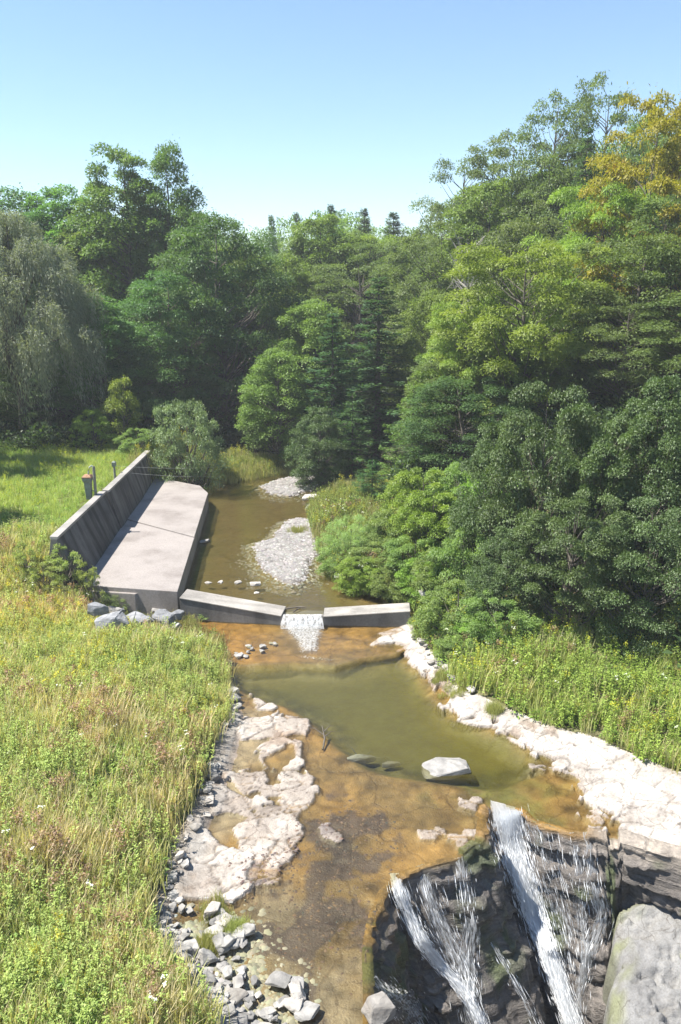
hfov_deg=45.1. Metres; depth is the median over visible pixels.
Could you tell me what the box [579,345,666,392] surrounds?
canopy tree
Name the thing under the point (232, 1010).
stone
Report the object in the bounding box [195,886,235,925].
grass tuft
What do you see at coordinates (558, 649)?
weeds
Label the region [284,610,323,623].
weir sill
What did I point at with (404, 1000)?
waterfall
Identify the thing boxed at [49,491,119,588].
retaining wall
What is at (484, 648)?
shrub
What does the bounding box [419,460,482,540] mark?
shrub
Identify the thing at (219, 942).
stone
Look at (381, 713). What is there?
stream water
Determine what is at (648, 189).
canopy tree
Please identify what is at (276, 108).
sky
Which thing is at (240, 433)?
broadleaf tree
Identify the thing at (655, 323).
canopy tree
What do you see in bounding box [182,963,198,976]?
stone
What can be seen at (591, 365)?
canopy tree
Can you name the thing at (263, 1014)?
stone
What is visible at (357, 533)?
shrub
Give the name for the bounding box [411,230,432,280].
pine tree
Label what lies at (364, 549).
shrub
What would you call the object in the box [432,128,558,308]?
oak tree
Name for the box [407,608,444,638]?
shrub
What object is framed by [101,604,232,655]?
weeds
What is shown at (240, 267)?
canopy tree
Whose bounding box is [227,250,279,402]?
canopy tree
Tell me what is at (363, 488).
hemlock tree
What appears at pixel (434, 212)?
oak tree
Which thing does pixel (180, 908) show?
stone
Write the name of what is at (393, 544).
shrub
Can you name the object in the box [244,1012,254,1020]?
stone
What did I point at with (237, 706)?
stone
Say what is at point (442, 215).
canopy tree
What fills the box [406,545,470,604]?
shrub
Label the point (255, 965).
gravel
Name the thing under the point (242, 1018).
stone
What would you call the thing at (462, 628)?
shrub
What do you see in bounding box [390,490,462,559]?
shrub
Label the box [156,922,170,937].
stone
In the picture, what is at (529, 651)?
shrub
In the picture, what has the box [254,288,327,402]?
canopy tree
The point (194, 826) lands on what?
stone
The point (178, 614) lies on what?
boulder
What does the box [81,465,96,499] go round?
gauge box
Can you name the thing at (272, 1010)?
stone
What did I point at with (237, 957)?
stone
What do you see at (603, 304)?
oak tree
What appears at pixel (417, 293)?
canopy tree
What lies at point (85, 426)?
shrub
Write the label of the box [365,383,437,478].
hemlock tree
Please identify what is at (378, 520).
shrub
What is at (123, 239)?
canopy tree
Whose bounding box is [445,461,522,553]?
shrub
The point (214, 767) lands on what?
stone
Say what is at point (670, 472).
alder tree
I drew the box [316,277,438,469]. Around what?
white pine
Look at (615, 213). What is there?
canopy tree
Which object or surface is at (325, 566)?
shrub
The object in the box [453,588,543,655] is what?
shrub
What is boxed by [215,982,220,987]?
stone
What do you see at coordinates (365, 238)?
canopy tree
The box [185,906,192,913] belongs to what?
stone
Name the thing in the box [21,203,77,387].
canopy tree
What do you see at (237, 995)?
stone
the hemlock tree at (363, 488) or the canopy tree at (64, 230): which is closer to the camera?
the hemlock tree at (363, 488)
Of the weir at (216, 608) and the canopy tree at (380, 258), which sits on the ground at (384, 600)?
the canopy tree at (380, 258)
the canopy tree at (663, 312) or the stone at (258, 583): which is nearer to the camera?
the stone at (258, 583)
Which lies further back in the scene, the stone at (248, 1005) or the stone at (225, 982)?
the stone at (225, 982)
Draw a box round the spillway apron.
[78,477,208,616]
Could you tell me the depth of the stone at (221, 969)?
17.43 m
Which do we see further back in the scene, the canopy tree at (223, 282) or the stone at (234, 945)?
the canopy tree at (223, 282)
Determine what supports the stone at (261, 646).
on the stream bed
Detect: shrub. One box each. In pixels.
[7,541,37,580]
[16,561,62,595]
[38,543,85,590]
[69,407,117,452]
[71,559,105,603]
[96,581,129,612]
[110,428,156,454]
[147,397,231,495]
[314,531,336,555]
[314,548,348,581]
[319,511,375,561]
[332,556,381,597]
[340,524,396,556]
[346,541,413,582]
[351,565,391,596]
[360,508,442,550]
[368,564,415,602]
[375,466,459,543]
[378,535,445,576]
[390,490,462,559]
[394,557,449,608]
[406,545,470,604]
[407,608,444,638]
[413,578,496,642]
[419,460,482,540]
[424,526,502,605]
[432,631,481,664]
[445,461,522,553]
[450,614,507,650]
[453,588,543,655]
[469,639,503,656]
[494,624,548,654]
[512,644,550,663]
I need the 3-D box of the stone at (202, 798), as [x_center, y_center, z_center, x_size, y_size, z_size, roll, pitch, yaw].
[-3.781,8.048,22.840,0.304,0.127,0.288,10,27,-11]
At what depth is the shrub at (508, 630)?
30.48 m
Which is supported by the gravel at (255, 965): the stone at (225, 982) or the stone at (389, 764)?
the stone at (225, 982)
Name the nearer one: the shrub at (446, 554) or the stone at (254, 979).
the stone at (254, 979)
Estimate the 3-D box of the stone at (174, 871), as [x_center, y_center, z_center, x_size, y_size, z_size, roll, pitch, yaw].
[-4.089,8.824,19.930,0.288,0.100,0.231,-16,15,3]
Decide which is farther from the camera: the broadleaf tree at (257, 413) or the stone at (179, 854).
the broadleaf tree at (257, 413)
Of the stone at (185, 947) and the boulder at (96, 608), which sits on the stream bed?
the stone at (185, 947)
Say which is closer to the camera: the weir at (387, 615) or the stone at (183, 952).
the stone at (183, 952)
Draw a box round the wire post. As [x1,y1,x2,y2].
[111,461,115,478]
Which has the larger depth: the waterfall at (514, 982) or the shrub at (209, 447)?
the shrub at (209, 447)
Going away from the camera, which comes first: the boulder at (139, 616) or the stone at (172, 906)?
the stone at (172, 906)
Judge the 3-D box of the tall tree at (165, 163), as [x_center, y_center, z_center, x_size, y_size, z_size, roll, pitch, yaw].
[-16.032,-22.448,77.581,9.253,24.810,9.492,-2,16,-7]
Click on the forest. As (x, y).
(343, 223)
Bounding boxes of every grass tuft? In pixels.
[191,925,226,955]
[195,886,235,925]
[219,908,252,935]
[285,524,307,533]
[431,666,447,684]
[437,671,472,699]
[483,696,506,719]
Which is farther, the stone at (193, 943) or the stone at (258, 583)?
the stone at (258, 583)
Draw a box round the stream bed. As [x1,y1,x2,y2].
[151,463,680,1023]
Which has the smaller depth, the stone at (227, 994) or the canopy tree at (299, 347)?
the stone at (227, 994)
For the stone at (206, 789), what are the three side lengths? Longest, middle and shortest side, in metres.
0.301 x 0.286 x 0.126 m
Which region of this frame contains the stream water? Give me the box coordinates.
[258,668,504,769]
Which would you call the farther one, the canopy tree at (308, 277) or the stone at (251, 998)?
the canopy tree at (308, 277)
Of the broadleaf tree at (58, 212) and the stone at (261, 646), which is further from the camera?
the broadleaf tree at (58, 212)
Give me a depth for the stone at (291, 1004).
16.41 m
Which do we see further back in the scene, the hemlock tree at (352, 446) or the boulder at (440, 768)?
the hemlock tree at (352, 446)
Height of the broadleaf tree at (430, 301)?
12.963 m
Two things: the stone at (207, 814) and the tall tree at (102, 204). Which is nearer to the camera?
the stone at (207, 814)
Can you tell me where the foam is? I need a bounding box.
[289,620,320,650]
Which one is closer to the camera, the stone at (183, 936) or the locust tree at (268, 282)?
the stone at (183, 936)
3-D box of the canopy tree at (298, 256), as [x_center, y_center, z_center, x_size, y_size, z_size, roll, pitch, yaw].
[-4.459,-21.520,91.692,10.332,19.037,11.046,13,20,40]
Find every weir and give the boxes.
[179,589,285,625]
[323,603,409,627]
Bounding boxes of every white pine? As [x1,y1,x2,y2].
[285,313,372,469]
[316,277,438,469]
[551,127,601,325]
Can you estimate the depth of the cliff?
20.97 m
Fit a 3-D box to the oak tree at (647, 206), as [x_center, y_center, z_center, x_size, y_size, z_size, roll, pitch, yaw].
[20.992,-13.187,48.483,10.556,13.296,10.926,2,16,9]
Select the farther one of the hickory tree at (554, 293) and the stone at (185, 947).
the hickory tree at (554, 293)
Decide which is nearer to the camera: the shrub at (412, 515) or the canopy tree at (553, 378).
the shrub at (412, 515)
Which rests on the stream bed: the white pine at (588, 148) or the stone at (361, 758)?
the stone at (361, 758)
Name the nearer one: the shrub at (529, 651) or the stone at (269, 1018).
the stone at (269, 1018)
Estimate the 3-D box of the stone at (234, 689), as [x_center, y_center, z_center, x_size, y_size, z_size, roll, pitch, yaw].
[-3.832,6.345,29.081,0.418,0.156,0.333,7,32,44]
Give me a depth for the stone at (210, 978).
16.92 m
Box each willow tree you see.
[0,208,112,439]
[0,290,42,422]
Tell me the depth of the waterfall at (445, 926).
20.36 m
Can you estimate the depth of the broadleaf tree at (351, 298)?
78.55 m
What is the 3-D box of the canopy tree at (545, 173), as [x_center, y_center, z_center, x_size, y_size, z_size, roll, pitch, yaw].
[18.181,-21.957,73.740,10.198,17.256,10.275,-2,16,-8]
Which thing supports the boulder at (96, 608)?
on the grass at (62, 840)
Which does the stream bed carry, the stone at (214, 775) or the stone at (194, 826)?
the stone at (214, 775)
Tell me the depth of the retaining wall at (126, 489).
48.33 m
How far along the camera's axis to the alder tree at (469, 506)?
34.32 m
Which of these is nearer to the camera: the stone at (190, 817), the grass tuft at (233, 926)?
the grass tuft at (233, 926)
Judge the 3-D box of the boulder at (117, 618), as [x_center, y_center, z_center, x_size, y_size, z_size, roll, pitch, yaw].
[-8.575,4.189,30.925,1.372,0.770,1.138,-8,18,-20]
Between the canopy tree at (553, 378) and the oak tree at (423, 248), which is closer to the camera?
the canopy tree at (553, 378)
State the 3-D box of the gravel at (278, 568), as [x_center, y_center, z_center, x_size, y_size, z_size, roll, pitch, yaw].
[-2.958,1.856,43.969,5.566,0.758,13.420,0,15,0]
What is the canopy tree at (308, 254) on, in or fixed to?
on the ground at (384, 600)
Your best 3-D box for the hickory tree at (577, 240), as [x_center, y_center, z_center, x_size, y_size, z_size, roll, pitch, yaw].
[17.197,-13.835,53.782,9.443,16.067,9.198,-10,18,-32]
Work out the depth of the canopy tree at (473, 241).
78.01 m
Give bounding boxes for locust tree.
[102,266,251,425]
[117,204,318,432]
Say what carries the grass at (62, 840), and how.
on the ground at (384, 600)
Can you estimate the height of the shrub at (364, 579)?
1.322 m
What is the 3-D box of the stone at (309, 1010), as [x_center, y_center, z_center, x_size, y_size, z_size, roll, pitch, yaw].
[-0.665,9.947,16.307,0.390,0.150,0.492,2,14,31]
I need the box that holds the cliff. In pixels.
[362,804,680,1023]
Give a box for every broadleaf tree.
[0,182,59,378]
[0,349,117,429]
[18,183,127,378]
[28,289,160,425]
[61,335,222,428]
[230,405,294,451]
[234,347,322,460]
[237,252,329,404]
[256,298,369,428]
[272,213,385,358]
[283,406,351,490]
[295,250,418,379]
[381,289,456,442]
[387,374,544,475]
[421,176,543,350]
[559,353,679,399]
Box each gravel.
[124,897,320,1023]
[228,800,404,1003]
[230,517,329,598]
[250,472,353,502]
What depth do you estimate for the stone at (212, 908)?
18.76 m
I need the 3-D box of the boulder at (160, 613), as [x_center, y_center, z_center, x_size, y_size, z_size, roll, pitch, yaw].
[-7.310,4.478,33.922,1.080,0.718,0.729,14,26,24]
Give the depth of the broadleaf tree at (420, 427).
46.94 m
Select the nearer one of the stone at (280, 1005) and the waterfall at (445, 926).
the stone at (280, 1005)
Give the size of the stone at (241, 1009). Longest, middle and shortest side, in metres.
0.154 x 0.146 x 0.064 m
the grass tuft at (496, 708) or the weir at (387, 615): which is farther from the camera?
the weir at (387, 615)
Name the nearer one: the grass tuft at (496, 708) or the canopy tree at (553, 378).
the grass tuft at (496, 708)
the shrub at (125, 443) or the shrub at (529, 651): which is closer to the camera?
the shrub at (529, 651)
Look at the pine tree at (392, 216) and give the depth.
98.20 m
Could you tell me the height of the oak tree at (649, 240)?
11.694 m
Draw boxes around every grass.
[0,432,194,570]
[0,513,237,1023]
[126,424,397,494]
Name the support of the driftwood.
in the stream water
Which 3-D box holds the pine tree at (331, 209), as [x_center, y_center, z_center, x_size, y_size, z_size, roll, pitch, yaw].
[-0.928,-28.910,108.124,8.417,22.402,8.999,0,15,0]
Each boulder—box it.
[87,592,109,615]
[94,607,129,630]
[108,606,125,612]
[126,606,151,628]
[152,609,175,626]
[168,622,181,630]
[172,609,184,620]
[361,991,395,1023]
[421,757,470,779]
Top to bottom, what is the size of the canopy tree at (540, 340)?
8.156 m
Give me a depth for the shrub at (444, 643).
30.56 m
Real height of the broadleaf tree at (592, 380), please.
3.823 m
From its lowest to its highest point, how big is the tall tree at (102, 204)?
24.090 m
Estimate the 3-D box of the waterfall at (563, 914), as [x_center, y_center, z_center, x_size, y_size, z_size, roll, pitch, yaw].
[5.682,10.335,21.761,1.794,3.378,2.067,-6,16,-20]
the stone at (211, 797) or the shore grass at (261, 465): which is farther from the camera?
the shore grass at (261, 465)
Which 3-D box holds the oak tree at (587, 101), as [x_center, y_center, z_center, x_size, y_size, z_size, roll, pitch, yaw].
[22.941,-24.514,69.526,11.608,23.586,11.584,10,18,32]
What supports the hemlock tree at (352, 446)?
on the ground at (384, 600)
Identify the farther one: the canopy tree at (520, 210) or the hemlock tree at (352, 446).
the canopy tree at (520, 210)
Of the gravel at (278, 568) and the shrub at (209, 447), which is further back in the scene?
the shrub at (209, 447)
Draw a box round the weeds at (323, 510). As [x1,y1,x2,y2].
[303,470,510,595]
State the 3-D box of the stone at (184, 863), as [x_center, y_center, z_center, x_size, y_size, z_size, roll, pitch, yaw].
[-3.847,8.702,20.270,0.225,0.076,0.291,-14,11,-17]
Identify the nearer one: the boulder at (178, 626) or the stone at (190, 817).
the stone at (190, 817)
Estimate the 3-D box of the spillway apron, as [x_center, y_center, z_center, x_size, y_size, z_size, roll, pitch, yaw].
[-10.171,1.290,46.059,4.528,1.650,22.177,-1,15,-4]
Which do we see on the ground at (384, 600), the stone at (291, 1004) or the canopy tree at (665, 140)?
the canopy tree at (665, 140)
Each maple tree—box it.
[568,81,680,367]
[625,91,680,332]
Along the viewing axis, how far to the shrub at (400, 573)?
35.76 m
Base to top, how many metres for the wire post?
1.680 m
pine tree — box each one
[265,215,279,258]
[290,212,300,251]
[325,204,336,264]
[356,208,373,258]
[382,212,413,264]
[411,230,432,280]
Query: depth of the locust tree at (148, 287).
65.73 m
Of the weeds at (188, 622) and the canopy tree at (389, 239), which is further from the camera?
the canopy tree at (389, 239)
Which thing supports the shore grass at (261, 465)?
on the stream bed
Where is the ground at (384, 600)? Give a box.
[0,342,680,1023]
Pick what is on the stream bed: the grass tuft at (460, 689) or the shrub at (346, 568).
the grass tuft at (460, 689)
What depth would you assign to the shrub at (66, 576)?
35.50 m
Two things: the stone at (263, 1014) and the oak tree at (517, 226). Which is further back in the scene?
the oak tree at (517, 226)
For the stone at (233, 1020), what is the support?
on the gravel at (255, 965)
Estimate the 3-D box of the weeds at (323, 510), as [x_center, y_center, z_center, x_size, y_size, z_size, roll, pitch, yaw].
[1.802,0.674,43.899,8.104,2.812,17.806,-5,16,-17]
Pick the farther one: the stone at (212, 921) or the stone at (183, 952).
the stone at (212, 921)
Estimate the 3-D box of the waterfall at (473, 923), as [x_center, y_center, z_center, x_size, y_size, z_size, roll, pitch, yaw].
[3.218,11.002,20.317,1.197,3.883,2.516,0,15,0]
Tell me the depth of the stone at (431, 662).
30.73 m
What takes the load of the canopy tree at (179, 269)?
on the ground at (384, 600)
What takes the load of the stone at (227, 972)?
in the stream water
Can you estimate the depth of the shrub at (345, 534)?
40.02 m
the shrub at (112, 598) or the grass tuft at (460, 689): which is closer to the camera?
the grass tuft at (460, 689)
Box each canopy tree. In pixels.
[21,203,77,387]
[31,225,126,368]
[105,193,159,296]
[126,226,218,380]
[177,265,257,391]
[181,211,226,264]
[208,244,258,390]
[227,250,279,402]
[236,266,344,353]
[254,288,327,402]
[292,232,306,262]
[297,241,331,379]
[300,268,358,377]
[307,227,408,353]
[326,231,410,302]
[336,231,426,335]
[339,274,370,342]
[352,247,419,325]
[385,274,436,301]
[395,331,491,449]
[395,346,514,455]
[399,243,480,347]
[415,183,502,289]
[429,214,498,289]
[465,346,591,436]
[467,318,573,436]
[489,191,542,318]
[498,164,594,323]
[501,161,549,195]
[507,133,632,321]
[509,135,647,298]
[539,295,650,414]
[563,163,664,280]
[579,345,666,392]
[594,293,680,371]
[614,157,672,266]
[617,115,674,182]
[648,120,680,179]
[648,293,677,334]
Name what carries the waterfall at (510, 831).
attached to the cliff
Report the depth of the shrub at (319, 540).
42.84 m
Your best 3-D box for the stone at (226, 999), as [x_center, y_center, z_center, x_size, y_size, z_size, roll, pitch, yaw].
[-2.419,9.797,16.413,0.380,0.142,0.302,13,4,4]
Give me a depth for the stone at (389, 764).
25.21 m
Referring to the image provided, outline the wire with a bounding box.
[134,473,218,476]
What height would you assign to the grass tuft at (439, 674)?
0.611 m
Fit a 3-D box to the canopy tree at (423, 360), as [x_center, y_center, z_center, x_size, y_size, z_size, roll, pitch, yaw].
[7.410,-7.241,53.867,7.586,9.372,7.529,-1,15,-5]
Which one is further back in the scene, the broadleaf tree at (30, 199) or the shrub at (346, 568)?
the broadleaf tree at (30, 199)
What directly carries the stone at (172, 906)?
on the stream bed
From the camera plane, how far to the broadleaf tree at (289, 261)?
78.18 m
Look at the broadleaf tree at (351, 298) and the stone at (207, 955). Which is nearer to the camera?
the stone at (207, 955)
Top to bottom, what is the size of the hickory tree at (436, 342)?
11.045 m
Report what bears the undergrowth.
on the ground at (384, 600)
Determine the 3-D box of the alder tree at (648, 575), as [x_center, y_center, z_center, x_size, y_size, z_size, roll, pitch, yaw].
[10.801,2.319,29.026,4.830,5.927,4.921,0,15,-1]
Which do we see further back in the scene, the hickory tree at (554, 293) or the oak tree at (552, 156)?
the oak tree at (552, 156)
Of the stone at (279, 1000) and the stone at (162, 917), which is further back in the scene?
the stone at (162, 917)
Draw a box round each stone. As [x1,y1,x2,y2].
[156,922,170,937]
[159,915,169,921]
[165,873,177,883]
[165,884,173,889]
[166,889,178,901]
[167,901,176,911]
[168,870,177,875]
[174,948,194,964]
[175,843,183,847]
[175,850,184,859]
[175,896,185,903]
[175,941,192,952]
[176,903,184,913]
[179,933,190,940]
[180,858,188,867]
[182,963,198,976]
[183,939,199,955]
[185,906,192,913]
[187,814,193,822]
[188,822,199,830]
[198,948,217,965]
[199,539,209,542]
[199,796,206,802]
[200,970,215,985]
[203,786,212,792]
[203,811,210,816]
[203,901,220,918]
[204,924,222,933]
[205,795,213,804]
[207,771,219,780]
[208,764,217,772]
[209,917,215,925]
[212,932,229,955]
[212,992,228,1006]
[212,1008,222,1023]
[214,934,236,953]
[214,987,221,993]
[215,908,225,920]
[215,912,231,926]
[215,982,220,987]
[216,961,228,971]
[222,964,231,978]
[222,979,231,985]
[222,992,229,997]
[222,1003,236,1018]
[223,988,247,1004]
[226,1016,237,1023]
[230,687,239,692]
[230,938,239,949]
[231,955,240,960]
[232,693,241,700]
[232,703,240,709]
[232,925,245,939]
[232,974,243,987]
[235,652,243,658]
[236,965,246,972]
[236,1013,247,1023]
[239,940,247,948]
[239,1007,244,1012]
[241,923,255,935]
[243,996,255,1002]
[244,1000,252,1009]
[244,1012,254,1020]
[247,991,253,996]
[250,581,260,586]
[250,975,257,985]
[254,990,262,998]
[257,1008,272,1020]
[259,644,266,648]
[262,1006,275,1014]
[265,971,291,987]
[267,1010,273,1022]
[272,1015,278,1021]
[273,995,288,1007]
[276,1000,283,1008]
[283,996,303,1012]
[288,980,305,1000]
[290,976,303,989]
[294,1001,319,1021]
[302,494,319,499]
[347,747,380,763]
[382,759,400,767]
[417,637,426,643]
[419,590,426,595]
[427,660,434,664]
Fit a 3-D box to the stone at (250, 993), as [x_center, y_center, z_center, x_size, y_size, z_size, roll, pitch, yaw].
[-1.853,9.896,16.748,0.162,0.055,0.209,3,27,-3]
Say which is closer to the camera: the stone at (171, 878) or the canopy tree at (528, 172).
the stone at (171, 878)
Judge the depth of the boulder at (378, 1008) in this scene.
16.14 m
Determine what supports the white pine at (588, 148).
on the ground at (384, 600)
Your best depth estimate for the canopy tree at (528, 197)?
68.85 m
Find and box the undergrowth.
[0,343,680,667]
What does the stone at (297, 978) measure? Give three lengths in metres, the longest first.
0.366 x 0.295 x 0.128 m
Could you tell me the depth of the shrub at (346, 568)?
37.32 m
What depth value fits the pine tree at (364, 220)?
107.61 m
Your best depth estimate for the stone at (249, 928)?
18.29 m
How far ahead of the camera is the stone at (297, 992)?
16.64 m
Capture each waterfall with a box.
[375,976,428,1023]
[387,873,489,1023]
[415,864,479,999]
[448,856,493,1023]
[487,801,585,1023]
[491,943,543,1023]
[519,822,587,973]
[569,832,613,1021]
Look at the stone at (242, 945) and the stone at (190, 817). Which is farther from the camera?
the stone at (190, 817)
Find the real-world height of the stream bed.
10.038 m
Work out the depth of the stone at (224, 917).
18.60 m
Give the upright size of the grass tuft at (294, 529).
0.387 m
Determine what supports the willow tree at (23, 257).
on the ground at (384, 600)
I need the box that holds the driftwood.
[314,725,335,749]
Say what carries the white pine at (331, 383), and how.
on the ground at (384, 600)
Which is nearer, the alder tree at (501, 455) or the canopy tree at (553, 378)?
the alder tree at (501, 455)
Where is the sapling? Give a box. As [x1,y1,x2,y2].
[98,377,143,447]
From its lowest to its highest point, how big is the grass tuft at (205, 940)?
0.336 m
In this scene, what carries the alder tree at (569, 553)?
on the ground at (384, 600)
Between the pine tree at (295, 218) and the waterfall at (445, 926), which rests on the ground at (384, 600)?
the pine tree at (295, 218)
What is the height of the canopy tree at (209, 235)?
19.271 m
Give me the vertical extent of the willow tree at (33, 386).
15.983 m
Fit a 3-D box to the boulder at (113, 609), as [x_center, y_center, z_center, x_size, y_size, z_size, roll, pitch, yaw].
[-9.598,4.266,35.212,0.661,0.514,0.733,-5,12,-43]
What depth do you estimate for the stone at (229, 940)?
17.93 m
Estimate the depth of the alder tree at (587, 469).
30.76 m
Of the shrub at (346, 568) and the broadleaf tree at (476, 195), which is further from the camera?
the broadleaf tree at (476, 195)
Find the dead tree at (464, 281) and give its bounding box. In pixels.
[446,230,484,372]
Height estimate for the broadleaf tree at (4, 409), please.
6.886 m
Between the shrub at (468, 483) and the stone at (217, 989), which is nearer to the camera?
the stone at (217, 989)
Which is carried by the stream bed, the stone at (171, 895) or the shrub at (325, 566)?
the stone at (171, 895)
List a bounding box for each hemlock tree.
[312,393,378,487]
[341,460,389,502]
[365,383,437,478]
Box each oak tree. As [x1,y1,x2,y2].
[372,219,509,378]
[406,144,503,317]
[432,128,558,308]
[462,198,586,346]
[483,88,635,271]
[530,70,668,305]
[530,290,642,406]
[537,217,680,402]
[569,294,680,405]
[607,179,680,378]
[618,290,680,394]
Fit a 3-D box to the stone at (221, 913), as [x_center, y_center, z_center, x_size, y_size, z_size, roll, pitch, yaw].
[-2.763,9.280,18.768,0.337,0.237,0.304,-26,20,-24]
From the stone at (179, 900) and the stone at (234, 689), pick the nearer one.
the stone at (179, 900)
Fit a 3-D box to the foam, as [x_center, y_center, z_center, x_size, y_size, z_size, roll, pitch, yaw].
[-1.615,5.004,33.729,2.500,0.118,4.300,0,15,0]
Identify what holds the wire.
attached to the retaining wall at (126, 489)
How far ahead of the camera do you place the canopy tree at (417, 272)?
78.59 m
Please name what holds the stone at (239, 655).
on the stream bed
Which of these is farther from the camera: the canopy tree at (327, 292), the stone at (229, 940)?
the canopy tree at (327, 292)
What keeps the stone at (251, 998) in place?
in the stream water
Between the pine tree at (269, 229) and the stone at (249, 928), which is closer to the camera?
the stone at (249, 928)
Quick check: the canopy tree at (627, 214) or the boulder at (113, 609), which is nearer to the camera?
the boulder at (113, 609)
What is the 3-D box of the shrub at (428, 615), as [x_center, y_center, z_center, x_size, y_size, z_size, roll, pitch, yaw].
[4.678,4.070,32.534,3.781,2.576,3.843,0,15,-1]
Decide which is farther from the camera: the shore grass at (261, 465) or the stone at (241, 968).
the shore grass at (261, 465)
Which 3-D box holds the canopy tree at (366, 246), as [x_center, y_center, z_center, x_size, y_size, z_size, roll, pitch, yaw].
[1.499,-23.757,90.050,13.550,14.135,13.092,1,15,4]
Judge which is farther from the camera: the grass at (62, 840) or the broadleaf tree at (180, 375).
the broadleaf tree at (180, 375)
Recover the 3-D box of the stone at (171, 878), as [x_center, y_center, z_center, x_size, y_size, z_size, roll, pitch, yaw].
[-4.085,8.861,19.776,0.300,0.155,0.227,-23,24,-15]
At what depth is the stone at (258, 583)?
38.33 m
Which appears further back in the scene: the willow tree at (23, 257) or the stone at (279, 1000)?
the willow tree at (23, 257)
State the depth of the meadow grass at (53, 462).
49.10 m
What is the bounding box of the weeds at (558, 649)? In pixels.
[379,528,680,774]
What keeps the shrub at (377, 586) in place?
on the ground at (384, 600)
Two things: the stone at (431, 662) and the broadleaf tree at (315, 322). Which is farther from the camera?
the broadleaf tree at (315, 322)
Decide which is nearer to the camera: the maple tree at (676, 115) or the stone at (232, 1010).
the stone at (232, 1010)
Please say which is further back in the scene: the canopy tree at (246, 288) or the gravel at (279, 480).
the canopy tree at (246, 288)
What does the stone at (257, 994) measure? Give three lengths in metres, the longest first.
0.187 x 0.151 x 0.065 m
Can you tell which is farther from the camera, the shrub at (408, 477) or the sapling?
the sapling
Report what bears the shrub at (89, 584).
on the ground at (384, 600)
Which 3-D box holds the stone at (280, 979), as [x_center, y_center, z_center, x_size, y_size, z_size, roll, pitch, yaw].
[-1.272,9.739,17.022,0.497,0.173,0.400,5,11,24]
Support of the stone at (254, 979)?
in the stream water
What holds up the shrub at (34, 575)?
on the ground at (384, 600)
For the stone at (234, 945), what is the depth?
17.95 m
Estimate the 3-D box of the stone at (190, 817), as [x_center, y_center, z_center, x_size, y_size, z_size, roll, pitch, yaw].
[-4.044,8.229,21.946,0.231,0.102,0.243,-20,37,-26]
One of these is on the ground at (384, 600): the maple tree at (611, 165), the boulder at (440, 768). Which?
the maple tree at (611, 165)
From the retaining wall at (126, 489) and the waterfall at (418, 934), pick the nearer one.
the waterfall at (418, 934)
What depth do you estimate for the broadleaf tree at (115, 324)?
61.93 m
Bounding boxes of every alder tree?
[441,417,536,580]
[461,524,546,626]
[472,371,618,599]
[503,488,635,630]
[541,395,672,566]
[576,491,680,660]
[585,369,680,577]
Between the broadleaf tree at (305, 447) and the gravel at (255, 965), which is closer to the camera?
the gravel at (255, 965)
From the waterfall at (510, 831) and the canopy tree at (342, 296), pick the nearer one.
the waterfall at (510, 831)
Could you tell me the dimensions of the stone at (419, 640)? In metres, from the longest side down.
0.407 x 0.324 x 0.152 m
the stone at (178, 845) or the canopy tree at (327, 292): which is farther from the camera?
the canopy tree at (327, 292)
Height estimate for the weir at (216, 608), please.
1.458 m
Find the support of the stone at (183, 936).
on the stone
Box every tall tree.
[62,142,179,371]
[122,134,219,383]
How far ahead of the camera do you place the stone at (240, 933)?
18.22 m
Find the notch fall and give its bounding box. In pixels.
[280,614,323,628]
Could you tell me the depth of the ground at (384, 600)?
28.39 m
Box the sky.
[0,0,680,249]
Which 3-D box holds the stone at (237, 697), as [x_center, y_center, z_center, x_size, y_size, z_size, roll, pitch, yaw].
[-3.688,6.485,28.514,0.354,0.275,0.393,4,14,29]
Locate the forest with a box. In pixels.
[79,139,654,267]
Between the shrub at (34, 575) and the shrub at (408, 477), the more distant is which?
the shrub at (408, 477)
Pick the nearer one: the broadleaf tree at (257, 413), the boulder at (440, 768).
the boulder at (440, 768)
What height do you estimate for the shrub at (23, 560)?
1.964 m
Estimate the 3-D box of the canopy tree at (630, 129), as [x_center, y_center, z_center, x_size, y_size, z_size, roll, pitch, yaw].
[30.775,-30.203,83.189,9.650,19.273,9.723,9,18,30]
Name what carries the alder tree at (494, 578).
on the ground at (384, 600)
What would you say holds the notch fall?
on the stream water
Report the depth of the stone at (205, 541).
44.73 m
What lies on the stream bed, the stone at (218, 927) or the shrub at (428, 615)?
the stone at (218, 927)
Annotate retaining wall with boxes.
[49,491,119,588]
[102,450,154,527]
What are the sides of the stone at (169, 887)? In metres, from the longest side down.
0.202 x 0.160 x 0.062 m
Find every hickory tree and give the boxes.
[418,294,521,449]
[430,230,625,438]
[520,176,679,392]
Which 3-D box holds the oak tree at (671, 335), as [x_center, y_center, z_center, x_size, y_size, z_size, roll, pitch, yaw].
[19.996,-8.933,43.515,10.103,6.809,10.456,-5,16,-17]
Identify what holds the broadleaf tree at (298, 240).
on the ground at (384, 600)
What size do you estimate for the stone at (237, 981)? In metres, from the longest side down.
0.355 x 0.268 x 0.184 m

